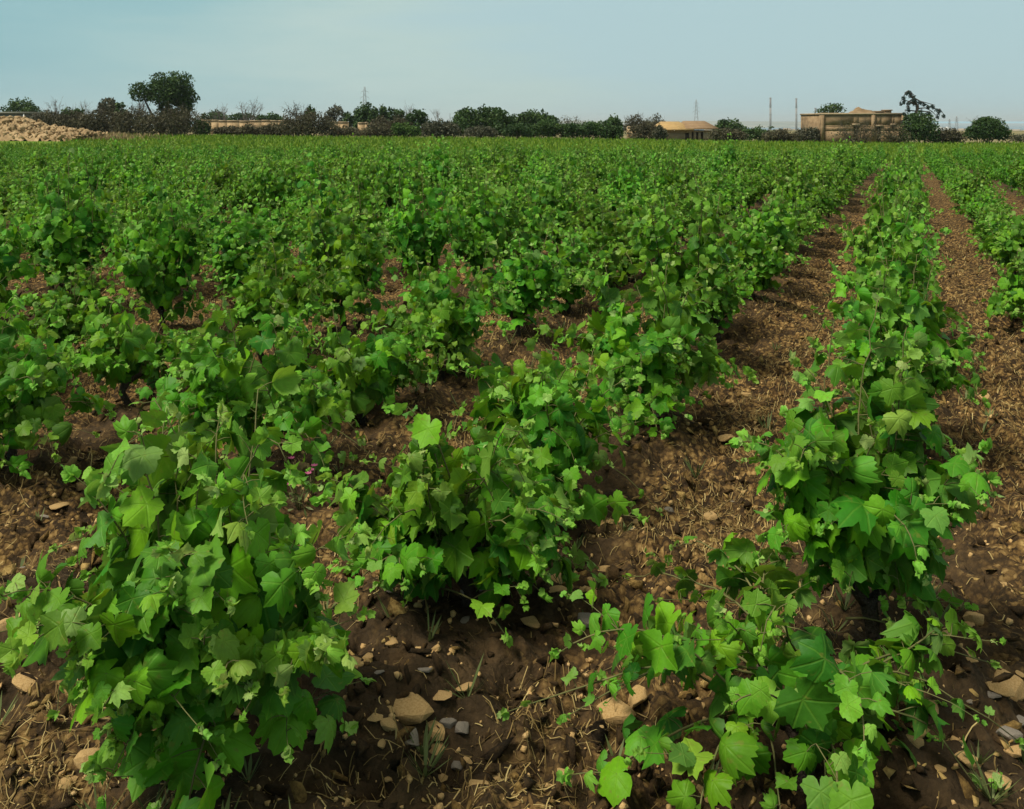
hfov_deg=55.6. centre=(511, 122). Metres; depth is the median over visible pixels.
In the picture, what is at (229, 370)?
grapevine
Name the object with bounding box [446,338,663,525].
grapevine
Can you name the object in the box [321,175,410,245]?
grapevine
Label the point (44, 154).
grapevine
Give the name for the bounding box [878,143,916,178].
grapevine
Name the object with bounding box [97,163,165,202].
grapevine
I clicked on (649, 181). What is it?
grapevine
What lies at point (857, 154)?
grapevine
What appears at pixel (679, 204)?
grapevine
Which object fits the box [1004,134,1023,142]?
bush
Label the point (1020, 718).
stone
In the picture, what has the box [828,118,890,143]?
bare shrub
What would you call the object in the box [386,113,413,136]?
bare shrub
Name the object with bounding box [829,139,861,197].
grapevine
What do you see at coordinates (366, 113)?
tree
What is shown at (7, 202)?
grapevine
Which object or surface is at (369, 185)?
grapevine
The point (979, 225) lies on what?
grapevine
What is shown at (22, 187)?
grapevine
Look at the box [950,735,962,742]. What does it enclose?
stone
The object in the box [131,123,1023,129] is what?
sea
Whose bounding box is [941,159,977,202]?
grapevine
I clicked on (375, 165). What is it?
grapevine
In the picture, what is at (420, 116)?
tree
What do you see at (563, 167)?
grapevine
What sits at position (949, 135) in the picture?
bare shrub
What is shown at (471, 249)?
grapevine
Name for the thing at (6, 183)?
grapevine
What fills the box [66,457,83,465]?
stone
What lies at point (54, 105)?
bare tree
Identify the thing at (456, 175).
grapevine
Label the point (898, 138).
bare shrub
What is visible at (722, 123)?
tree
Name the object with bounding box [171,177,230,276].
grapevine
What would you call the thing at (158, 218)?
grapevine
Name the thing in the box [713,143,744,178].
grapevine
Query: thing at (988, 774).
stone
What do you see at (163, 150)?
grapevine
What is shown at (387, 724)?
stone
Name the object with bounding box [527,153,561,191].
grapevine
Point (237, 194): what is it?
grapevine
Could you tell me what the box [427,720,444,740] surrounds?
stone
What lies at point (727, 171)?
grapevine
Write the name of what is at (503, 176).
grapevine
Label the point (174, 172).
grapevine
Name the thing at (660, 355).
grapevine
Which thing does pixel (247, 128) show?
bare shrub
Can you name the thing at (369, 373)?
grapevine
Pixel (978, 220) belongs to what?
grapevine
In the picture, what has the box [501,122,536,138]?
bush
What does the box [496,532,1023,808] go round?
grapevine
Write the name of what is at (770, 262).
grapevine
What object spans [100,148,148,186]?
grapevine
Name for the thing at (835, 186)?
grapevine
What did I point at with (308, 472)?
wildflower
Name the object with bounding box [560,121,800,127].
hills
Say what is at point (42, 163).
grapevine
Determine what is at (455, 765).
stone
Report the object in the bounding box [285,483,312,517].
wildflower
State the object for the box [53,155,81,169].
grapevine
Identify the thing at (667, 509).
stone
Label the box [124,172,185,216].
grapevine
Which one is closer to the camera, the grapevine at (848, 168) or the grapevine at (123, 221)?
the grapevine at (123, 221)
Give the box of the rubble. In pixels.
[0,115,110,140]
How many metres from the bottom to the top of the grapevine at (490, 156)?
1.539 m
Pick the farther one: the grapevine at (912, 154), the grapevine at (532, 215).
the grapevine at (912, 154)
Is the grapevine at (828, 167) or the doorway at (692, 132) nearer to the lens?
the grapevine at (828, 167)
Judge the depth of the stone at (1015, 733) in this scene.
2.71 m
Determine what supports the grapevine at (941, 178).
on the ground at (984, 595)
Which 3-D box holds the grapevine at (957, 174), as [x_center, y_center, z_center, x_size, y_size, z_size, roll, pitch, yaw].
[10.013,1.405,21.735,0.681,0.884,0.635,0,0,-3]
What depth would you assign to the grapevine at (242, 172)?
17.52 m
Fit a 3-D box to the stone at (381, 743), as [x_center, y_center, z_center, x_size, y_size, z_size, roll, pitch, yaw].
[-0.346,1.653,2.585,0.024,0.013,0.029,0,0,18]
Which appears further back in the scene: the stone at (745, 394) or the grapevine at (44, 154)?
the grapevine at (44, 154)
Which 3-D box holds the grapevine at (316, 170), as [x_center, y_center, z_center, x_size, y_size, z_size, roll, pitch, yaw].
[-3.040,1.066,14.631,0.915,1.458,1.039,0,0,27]
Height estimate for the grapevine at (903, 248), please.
1.289 m
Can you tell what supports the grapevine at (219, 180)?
on the ground at (984, 595)
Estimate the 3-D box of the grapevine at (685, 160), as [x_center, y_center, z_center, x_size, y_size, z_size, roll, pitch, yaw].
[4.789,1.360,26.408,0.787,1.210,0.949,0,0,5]
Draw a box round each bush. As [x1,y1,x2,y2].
[59,106,84,115]
[192,119,210,134]
[341,111,357,129]
[389,121,421,137]
[421,118,460,137]
[463,125,497,138]
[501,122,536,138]
[529,119,565,137]
[559,120,613,138]
[602,124,623,139]
[651,125,667,139]
[742,125,774,140]
[792,127,819,141]
[814,102,846,112]
[899,109,940,142]
[962,116,1013,142]
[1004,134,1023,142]
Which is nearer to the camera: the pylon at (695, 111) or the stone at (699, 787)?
the stone at (699, 787)
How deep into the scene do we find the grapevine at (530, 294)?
7.50 m
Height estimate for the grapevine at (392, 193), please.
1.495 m
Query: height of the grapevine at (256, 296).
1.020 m
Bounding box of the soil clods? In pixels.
[0,217,1023,808]
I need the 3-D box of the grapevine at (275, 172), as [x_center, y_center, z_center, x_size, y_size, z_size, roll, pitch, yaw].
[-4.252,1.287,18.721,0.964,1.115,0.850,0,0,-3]
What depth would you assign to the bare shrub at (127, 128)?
110.32 m
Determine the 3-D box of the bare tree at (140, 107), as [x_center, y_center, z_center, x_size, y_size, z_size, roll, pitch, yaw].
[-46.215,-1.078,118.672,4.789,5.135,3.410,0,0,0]
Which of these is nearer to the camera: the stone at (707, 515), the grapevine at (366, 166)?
the stone at (707, 515)
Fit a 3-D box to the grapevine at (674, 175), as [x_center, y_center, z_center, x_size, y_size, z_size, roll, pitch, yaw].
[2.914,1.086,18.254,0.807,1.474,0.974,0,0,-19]
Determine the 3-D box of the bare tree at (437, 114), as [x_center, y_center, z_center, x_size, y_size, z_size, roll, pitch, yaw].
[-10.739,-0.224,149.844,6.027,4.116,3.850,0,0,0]
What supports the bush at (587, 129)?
on the ground at (984, 595)
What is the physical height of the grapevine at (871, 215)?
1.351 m
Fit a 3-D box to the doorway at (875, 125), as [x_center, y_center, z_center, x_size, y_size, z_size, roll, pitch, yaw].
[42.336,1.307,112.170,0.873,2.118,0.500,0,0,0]
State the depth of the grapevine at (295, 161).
21.11 m
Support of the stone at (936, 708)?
on the ground at (984, 595)
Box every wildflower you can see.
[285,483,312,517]
[286,456,328,498]
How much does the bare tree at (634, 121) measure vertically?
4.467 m
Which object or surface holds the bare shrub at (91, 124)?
on the ground at (984, 595)
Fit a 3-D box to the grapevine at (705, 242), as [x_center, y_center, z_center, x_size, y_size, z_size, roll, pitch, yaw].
[1.262,1.041,6.965,0.978,1.544,1.110,0,0,38]
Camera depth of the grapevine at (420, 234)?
8.87 m
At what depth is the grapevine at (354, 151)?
23.08 m
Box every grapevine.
[0,149,16,175]
[0,162,9,177]
[0,169,19,210]
[0,170,35,220]
[0,182,27,219]
[0,197,18,319]
[0,200,59,304]
[0,203,31,252]
[0,289,116,478]
[0,365,375,808]
[1,162,67,220]
[5,191,37,223]
[5,252,133,353]
[8,164,35,185]
[8,182,66,256]
[12,148,131,310]
[13,204,95,287]
[15,146,58,184]
[20,159,64,194]
[22,142,60,168]
[42,152,72,200]
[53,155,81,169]
[60,181,104,236]
[62,176,150,251]
[66,295,215,404]
[67,140,123,198]
[77,149,109,173]
[93,187,219,324]
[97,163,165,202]
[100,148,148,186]
[101,180,157,268]
[105,136,150,173]
[111,144,146,172]
[111,162,203,288]
[114,141,161,189]
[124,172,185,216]
[135,288,376,477]
[145,139,178,173]
[145,140,180,168]
[148,158,175,178]
[150,148,202,207]
[156,163,190,181]
[159,148,207,173]
[169,156,234,218]
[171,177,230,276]
[173,168,222,218]
[174,154,213,175]
[183,153,198,165]
[189,153,235,182]
[199,147,240,172]
[199,189,294,299]
[200,151,251,219]
[205,231,353,362]
[208,146,241,163]
[213,159,255,185]
[218,161,265,220]
[221,155,251,177]
[227,192,307,258]
[241,168,272,207]
[242,147,274,173]
[243,140,307,217]
[254,149,277,171]
[257,154,286,177]
[269,148,357,248]
[272,165,299,182]
[272,173,384,259]
[274,302,469,426]
[278,152,311,168]
[283,187,408,331]
[285,145,343,202]
[290,137,329,169]
[309,146,340,184]
[309,401,607,647]
[321,139,345,172]
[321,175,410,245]
[331,153,356,211]
[332,133,369,172]
[332,144,401,216]
[334,157,343,179]
[348,150,372,171]
[351,148,404,214]
[351,240,516,383]
[365,141,421,218]
[373,147,400,164]
[377,159,475,304]
[377,193,428,266]
[386,148,414,178]
[406,160,425,203]
[406,160,432,212]
[410,134,458,202]
[433,160,533,287]
[440,161,471,209]
[442,149,469,162]
[445,142,478,183]
[446,159,501,221]
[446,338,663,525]
[461,221,580,336]
[463,174,559,267]
[465,161,496,188]
[467,163,493,178]
[471,139,502,173]
[481,155,515,184]
[482,137,518,175]
[485,149,538,203]
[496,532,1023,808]
[501,178,562,257]
[504,140,529,171]
[511,168,541,202]
[513,159,602,256]
[518,139,552,174]
[523,217,615,315]
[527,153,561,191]
[531,249,758,440]
[534,145,572,176]
[548,166,592,198]
[554,189,635,291]
[560,149,586,180]
[560,159,611,196]
[563,178,611,237]
[565,138,597,175]
[572,144,580,154]
[573,148,618,198]
[576,196,678,282]
[587,153,615,189]
[592,182,629,225]
[603,152,625,170]
[604,137,641,165]
[604,145,656,207]
[608,163,619,179]
[613,161,757,343]
[617,167,690,262]
[620,145,649,193]
[626,142,642,160]
[633,165,660,194]
[634,153,683,204]
[636,152,669,173]
[648,142,687,203]
[648,148,678,170]
[653,187,697,243]
[659,157,712,246]
[668,170,724,233]
[672,152,709,182]
[677,155,690,169]
[677,233,765,342]
[680,154,701,165]
[691,154,718,178]
[695,154,760,216]
[696,209,811,300]
[701,170,748,223]
[704,149,739,176]
[712,132,745,183]
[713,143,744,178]
[720,161,757,215]
[720,173,812,290]
[725,292,1003,646]
[730,144,783,203]
[736,203,813,250]
[737,161,768,211]
[741,145,779,204]
[749,192,814,258]
[761,187,827,252]
[764,150,831,235]
[767,152,790,199]
[773,145,802,180]
[784,148,803,175]
[792,147,843,195]
[795,175,839,225]
[802,200,967,357]
[804,146,852,183]
[808,176,842,233]
[818,164,860,204]
[819,248,993,427]
[820,145,857,204]
[825,136,865,176]
[825,138,859,183]
[825,172,944,301]
[826,174,857,217]
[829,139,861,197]
[854,192,940,298]
[865,153,931,225]
[865,163,933,206]
[873,144,931,195]
[877,184,934,238]
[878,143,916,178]
[878,180,937,225]
[883,146,911,182]
[884,142,923,166]
[885,147,920,171]
[894,144,921,166]
[936,164,961,182]
[939,180,994,210]
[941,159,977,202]
[943,173,953,195]
[947,159,1003,223]
[948,166,967,197]
[952,166,1003,214]
[960,185,1006,229]
[961,203,1015,240]
[964,198,1019,262]
[965,184,1017,223]
[966,200,1008,245]
[966,209,1023,275]
[974,244,1023,327]
[982,213,1023,283]
[1003,151,1023,195]
[1008,149,1023,193]
[1009,308,1023,331]
[1011,251,1023,306]
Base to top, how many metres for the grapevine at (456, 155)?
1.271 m
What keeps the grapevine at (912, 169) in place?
on the ground at (984, 595)
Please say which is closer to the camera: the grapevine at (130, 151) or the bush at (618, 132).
the grapevine at (130, 151)
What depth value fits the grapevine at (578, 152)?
26.95 m
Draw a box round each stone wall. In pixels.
[203,120,285,133]
[330,121,348,135]
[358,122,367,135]
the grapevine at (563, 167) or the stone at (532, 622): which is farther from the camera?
the grapevine at (563, 167)
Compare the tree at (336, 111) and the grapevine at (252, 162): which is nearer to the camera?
the grapevine at (252, 162)
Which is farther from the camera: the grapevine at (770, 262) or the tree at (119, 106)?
the tree at (119, 106)
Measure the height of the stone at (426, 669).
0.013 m
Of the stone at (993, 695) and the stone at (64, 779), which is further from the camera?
the stone at (993, 695)
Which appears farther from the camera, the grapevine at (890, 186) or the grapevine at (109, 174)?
the grapevine at (109, 174)
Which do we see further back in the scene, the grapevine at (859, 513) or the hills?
the hills
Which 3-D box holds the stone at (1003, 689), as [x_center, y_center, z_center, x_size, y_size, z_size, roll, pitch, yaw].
[1.477,1.709,2.941,0.084,0.030,0.052,4,-3,34]
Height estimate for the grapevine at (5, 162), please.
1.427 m
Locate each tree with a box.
[0,97,44,111]
[41,95,71,113]
[73,102,91,114]
[92,97,115,132]
[114,102,128,113]
[123,98,150,131]
[127,70,200,134]
[201,109,229,119]
[211,107,227,119]
[225,111,253,120]
[237,96,262,120]
[254,111,284,119]
[279,101,308,120]
[304,104,315,119]
[323,103,344,121]
[353,101,378,128]
[373,104,391,121]
[387,106,404,121]
[404,109,429,135]
[428,109,452,121]
[452,104,509,136]
[501,108,558,137]
[558,114,585,133]
[607,113,623,130]
[623,111,648,134]
[645,113,665,126]
[715,117,746,132]
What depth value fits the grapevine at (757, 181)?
18.54 m
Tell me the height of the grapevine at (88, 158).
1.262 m
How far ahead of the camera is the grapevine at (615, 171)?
19.94 m
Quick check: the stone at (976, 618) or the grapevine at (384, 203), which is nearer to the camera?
the stone at (976, 618)
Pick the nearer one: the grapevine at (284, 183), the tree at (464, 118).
the grapevine at (284, 183)
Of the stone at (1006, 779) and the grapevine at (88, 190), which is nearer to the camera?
the stone at (1006, 779)
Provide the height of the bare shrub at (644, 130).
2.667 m
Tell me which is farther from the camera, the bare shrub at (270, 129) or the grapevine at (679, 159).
the bare shrub at (270, 129)
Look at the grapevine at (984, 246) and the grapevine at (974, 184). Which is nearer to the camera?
the grapevine at (984, 246)
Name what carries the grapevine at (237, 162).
on the ground at (984, 595)
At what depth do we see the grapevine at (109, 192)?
12.56 m
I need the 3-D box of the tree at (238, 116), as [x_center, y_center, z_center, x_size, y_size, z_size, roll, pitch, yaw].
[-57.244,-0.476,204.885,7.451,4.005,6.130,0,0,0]
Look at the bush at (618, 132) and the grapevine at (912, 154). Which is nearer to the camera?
the grapevine at (912, 154)
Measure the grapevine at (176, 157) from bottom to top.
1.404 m
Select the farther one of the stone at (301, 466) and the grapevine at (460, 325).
the grapevine at (460, 325)
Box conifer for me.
[899,90,944,138]
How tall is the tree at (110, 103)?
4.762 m
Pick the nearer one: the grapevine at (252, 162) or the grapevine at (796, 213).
the grapevine at (796, 213)
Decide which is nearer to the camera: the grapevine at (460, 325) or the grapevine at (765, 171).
the grapevine at (460, 325)
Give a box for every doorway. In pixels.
[692,132,702,139]
[852,124,858,141]
[875,125,882,142]
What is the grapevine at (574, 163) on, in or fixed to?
on the ground at (984, 595)
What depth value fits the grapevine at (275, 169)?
20.43 m
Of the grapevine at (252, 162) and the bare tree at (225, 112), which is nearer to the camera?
the grapevine at (252, 162)
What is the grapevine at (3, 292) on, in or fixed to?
on the ground at (984, 595)
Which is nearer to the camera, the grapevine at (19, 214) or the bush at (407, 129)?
the grapevine at (19, 214)
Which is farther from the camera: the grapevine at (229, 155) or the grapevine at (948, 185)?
the grapevine at (229, 155)
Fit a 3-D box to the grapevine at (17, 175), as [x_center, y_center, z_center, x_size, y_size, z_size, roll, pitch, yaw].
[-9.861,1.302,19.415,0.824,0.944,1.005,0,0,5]
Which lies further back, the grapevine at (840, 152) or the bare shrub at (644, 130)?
the bare shrub at (644, 130)
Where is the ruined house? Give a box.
[800,107,903,142]
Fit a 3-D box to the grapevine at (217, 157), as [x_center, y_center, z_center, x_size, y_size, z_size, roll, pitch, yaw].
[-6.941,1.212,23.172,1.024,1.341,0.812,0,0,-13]
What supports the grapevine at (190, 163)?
on the ground at (984, 595)
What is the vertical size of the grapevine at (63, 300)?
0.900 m
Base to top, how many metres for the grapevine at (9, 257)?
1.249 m
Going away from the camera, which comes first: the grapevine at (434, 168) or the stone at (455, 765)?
the stone at (455, 765)
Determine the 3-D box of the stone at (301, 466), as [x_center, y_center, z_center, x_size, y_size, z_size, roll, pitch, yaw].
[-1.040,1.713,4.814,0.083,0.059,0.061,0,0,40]
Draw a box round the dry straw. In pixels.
[0,218,1023,808]
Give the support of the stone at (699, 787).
on the ground at (984, 595)
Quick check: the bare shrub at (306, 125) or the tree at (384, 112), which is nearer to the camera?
the bare shrub at (306, 125)
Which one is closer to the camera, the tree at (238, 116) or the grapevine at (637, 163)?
the grapevine at (637, 163)
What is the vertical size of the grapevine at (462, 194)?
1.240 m
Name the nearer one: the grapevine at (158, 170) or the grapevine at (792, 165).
the grapevine at (158, 170)
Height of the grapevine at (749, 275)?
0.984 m
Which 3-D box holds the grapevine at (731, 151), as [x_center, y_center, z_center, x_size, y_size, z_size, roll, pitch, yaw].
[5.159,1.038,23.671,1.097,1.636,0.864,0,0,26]
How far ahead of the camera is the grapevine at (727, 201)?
14.98 m
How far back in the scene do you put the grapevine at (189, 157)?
22.30 m
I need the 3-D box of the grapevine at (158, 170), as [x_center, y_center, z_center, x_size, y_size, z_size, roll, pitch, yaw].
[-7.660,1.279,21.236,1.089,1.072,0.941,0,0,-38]
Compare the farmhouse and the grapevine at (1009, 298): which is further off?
the farmhouse
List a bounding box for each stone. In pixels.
[0,616,14,630]
[12,672,37,691]
[49,502,68,509]
[58,775,77,787]
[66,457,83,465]
[73,748,99,768]
[76,482,85,490]
[296,462,309,471]
[352,656,361,668]
[362,652,372,660]
[367,713,382,721]
[374,670,383,674]
[378,739,385,748]
[380,717,396,731]
[384,776,392,781]
[385,636,397,646]
[393,692,433,724]
[405,728,419,746]
[418,667,431,672]
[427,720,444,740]
[429,742,444,754]
[433,690,451,699]
[438,773,447,781]
[439,718,456,728]
[451,761,462,770]
[455,682,474,692]
[455,721,468,734]
[460,616,469,623]
[463,756,472,763]
[465,779,489,788]
[521,616,539,629]
[548,585,566,592]
[551,573,561,583]
[578,586,596,596]
[578,612,590,627]
[596,697,635,726]
[599,565,609,571]
[600,517,613,524]
[628,685,647,708]
[632,519,639,525]
[664,506,673,511]
[696,784,703,795]
[703,511,717,520]
[717,434,733,440]
[741,392,750,396]
[906,734,923,748]
[928,700,938,714]
[934,764,946,772]
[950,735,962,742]
[954,751,981,768]
[963,611,983,625]
[965,621,974,626]
[966,657,977,662]
[977,393,993,402]
[985,681,1014,696]
[985,771,1008,789]
[987,691,1001,698]
[987,770,1011,786]
[994,668,1023,701]
[996,725,1022,742]
[1003,745,1021,757]
[1015,670,1023,677]
[1016,715,1023,726]
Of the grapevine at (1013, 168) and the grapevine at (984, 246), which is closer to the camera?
the grapevine at (984, 246)
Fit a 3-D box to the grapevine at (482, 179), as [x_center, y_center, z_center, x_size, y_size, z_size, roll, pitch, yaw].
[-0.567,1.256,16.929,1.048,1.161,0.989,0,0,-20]
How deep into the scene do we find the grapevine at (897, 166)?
18.41 m
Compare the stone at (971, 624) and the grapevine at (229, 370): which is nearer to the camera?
the stone at (971, 624)
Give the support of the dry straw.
on the ground at (984, 595)
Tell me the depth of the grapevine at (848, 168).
20.78 m
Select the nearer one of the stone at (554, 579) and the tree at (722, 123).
the stone at (554, 579)
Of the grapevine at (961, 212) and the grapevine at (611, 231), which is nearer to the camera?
the grapevine at (611, 231)
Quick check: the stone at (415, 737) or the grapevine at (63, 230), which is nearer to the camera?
the stone at (415, 737)
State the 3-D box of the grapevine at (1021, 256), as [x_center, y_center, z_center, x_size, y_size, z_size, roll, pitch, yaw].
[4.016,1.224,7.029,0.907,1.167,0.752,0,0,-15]
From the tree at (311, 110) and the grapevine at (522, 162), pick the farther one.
the tree at (311, 110)
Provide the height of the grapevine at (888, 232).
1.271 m
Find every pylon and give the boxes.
[359,87,367,104]
[693,99,699,120]
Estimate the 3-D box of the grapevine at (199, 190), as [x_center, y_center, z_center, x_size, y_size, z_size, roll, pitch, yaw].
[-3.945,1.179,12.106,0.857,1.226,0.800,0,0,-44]
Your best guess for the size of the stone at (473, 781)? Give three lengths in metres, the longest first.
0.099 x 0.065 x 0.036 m
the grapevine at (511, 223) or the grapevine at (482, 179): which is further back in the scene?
the grapevine at (482, 179)
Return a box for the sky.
[0,0,1023,122]
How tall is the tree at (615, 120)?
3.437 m
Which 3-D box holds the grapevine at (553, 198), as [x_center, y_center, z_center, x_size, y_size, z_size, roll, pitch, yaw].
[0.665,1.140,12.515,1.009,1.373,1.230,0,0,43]
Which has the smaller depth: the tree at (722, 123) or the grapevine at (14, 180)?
the grapevine at (14, 180)
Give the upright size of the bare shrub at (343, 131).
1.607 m
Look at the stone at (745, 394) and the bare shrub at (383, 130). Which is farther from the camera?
the bare shrub at (383, 130)
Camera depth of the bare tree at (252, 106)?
195.30 m
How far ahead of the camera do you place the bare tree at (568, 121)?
149.96 m
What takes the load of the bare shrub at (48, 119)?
on the ground at (984, 595)
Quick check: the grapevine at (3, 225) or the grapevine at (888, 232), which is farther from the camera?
the grapevine at (3, 225)
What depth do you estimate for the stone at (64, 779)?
2.55 m
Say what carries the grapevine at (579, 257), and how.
on the ground at (984, 595)
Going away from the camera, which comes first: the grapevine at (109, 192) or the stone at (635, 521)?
the stone at (635, 521)
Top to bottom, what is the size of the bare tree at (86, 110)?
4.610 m
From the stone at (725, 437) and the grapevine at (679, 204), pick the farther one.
the grapevine at (679, 204)
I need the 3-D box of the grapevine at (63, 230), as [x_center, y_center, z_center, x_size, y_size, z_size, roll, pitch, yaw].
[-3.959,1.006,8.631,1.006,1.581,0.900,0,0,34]
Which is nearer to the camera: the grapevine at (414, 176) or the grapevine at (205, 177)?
the grapevine at (205, 177)
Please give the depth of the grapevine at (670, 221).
11.44 m
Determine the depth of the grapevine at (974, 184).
16.36 m
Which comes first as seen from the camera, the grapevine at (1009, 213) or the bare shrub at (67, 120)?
the grapevine at (1009, 213)
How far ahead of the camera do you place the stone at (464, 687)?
2.88 m
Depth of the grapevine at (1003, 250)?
9.58 m
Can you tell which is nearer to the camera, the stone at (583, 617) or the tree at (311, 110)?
the stone at (583, 617)
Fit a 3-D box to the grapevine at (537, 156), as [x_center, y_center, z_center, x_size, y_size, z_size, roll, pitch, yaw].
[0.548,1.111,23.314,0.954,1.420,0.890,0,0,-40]
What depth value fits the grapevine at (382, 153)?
25.13 m
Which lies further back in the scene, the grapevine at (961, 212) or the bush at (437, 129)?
the bush at (437, 129)
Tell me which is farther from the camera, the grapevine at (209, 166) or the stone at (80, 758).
the grapevine at (209, 166)
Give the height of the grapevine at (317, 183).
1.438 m
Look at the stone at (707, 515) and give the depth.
4.34 m
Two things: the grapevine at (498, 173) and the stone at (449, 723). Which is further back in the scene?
the grapevine at (498, 173)
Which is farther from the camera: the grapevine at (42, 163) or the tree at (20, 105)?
the tree at (20, 105)
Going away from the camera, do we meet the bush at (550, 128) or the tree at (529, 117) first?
the bush at (550, 128)
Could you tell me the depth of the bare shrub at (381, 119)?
120.80 m
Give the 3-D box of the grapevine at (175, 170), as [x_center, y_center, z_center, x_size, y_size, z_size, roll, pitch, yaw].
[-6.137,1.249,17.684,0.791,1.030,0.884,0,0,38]
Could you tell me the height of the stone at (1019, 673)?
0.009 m
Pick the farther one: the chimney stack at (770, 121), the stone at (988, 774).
the chimney stack at (770, 121)
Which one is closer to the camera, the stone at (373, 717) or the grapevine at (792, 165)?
the stone at (373, 717)
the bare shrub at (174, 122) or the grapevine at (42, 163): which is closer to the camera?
the grapevine at (42, 163)
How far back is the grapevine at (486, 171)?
20.53 m
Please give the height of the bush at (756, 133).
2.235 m
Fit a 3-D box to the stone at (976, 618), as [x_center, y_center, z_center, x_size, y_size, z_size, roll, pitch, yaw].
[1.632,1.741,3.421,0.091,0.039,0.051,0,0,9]
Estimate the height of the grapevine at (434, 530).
0.863 m
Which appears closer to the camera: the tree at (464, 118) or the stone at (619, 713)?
the stone at (619, 713)
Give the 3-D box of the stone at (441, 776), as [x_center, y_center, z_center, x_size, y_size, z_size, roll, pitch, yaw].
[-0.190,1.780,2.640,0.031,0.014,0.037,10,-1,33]
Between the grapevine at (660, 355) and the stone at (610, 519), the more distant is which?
the grapevine at (660, 355)
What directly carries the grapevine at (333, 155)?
on the ground at (984, 595)
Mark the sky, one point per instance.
(594, 60)
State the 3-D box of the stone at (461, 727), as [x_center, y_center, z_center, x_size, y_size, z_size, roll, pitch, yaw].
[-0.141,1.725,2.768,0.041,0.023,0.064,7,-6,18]
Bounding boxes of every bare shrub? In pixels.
[26,105,67,125]
[52,108,102,131]
[77,104,136,132]
[108,104,161,134]
[130,99,213,135]
[210,125,241,134]
[234,122,264,135]
[259,123,294,135]
[275,108,339,135]
[327,125,362,136]
[359,121,395,137]
[366,115,391,135]
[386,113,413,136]
[627,120,668,139]
[707,126,748,140]
[761,127,800,141]
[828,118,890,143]
[879,120,912,143]
[931,126,966,142]
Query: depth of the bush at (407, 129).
111.34 m
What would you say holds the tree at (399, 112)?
on the ground at (984, 595)
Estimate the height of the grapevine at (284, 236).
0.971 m
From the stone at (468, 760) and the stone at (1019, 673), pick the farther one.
the stone at (1019, 673)
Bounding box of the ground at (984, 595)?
[0,127,1023,808]
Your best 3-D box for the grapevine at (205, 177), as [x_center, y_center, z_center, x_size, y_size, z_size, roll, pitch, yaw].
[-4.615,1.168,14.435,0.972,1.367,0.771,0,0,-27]
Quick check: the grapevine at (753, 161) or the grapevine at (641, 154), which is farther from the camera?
the grapevine at (641, 154)
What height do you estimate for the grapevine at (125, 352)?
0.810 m
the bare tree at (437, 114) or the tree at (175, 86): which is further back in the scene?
the bare tree at (437, 114)
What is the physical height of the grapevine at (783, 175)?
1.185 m
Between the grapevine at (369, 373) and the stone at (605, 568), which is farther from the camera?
the grapevine at (369, 373)
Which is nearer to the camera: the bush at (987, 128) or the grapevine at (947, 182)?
the grapevine at (947, 182)
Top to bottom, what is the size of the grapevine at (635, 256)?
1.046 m
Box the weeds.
[0,247,1023,808]
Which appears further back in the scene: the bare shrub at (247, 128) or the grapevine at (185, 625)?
the bare shrub at (247, 128)
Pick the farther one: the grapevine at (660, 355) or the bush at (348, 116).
the bush at (348, 116)
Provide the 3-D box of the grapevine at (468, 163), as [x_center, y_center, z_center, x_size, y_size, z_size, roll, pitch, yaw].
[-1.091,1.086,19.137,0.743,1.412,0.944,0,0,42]
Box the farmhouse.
[655,121,717,140]
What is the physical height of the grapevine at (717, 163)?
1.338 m
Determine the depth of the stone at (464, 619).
3.29 m
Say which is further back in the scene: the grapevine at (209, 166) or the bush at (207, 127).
the bush at (207, 127)
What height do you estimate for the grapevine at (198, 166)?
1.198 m
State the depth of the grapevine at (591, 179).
17.87 m
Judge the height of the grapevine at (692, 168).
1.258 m
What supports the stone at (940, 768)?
on the ground at (984, 595)
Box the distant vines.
[0,138,1023,191]
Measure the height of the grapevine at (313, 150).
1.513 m
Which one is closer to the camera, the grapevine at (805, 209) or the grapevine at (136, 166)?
the grapevine at (805, 209)
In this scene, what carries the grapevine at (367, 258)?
on the ground at (984, 595)
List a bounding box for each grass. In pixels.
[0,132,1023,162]
[75,131,180,140]
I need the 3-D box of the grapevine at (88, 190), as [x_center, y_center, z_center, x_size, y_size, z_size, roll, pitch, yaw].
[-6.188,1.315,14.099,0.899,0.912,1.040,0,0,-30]
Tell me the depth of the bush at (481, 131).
111.33 m
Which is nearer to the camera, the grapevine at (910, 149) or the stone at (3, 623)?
the stone at (3, 623)
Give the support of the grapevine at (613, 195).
on the ground at (984, 595)
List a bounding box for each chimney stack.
[769,97,771,129]
[795,98,797,129]
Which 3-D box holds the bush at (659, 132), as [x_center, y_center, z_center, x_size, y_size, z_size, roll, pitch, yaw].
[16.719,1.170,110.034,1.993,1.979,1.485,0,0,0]
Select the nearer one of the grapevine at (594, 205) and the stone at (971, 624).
the stone at (971, 624)
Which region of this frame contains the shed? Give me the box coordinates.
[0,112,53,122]
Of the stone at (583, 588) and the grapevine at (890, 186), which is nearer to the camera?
the stone at (583, 588)
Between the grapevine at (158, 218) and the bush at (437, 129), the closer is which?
the grapevine at (158, 218)
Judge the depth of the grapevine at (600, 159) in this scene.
23.25 m
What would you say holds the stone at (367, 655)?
on the ground at (984, 595)
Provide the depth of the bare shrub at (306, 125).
109.95 m
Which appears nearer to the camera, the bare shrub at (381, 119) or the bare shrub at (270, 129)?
the bare shrub at (270, 129)
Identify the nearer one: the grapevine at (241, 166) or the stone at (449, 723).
the stone at (449, 723)
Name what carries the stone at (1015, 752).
on the ground at (984, 595)
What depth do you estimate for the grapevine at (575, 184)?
17.10 m
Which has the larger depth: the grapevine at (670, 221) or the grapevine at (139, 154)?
the grapevine at (139, 154)

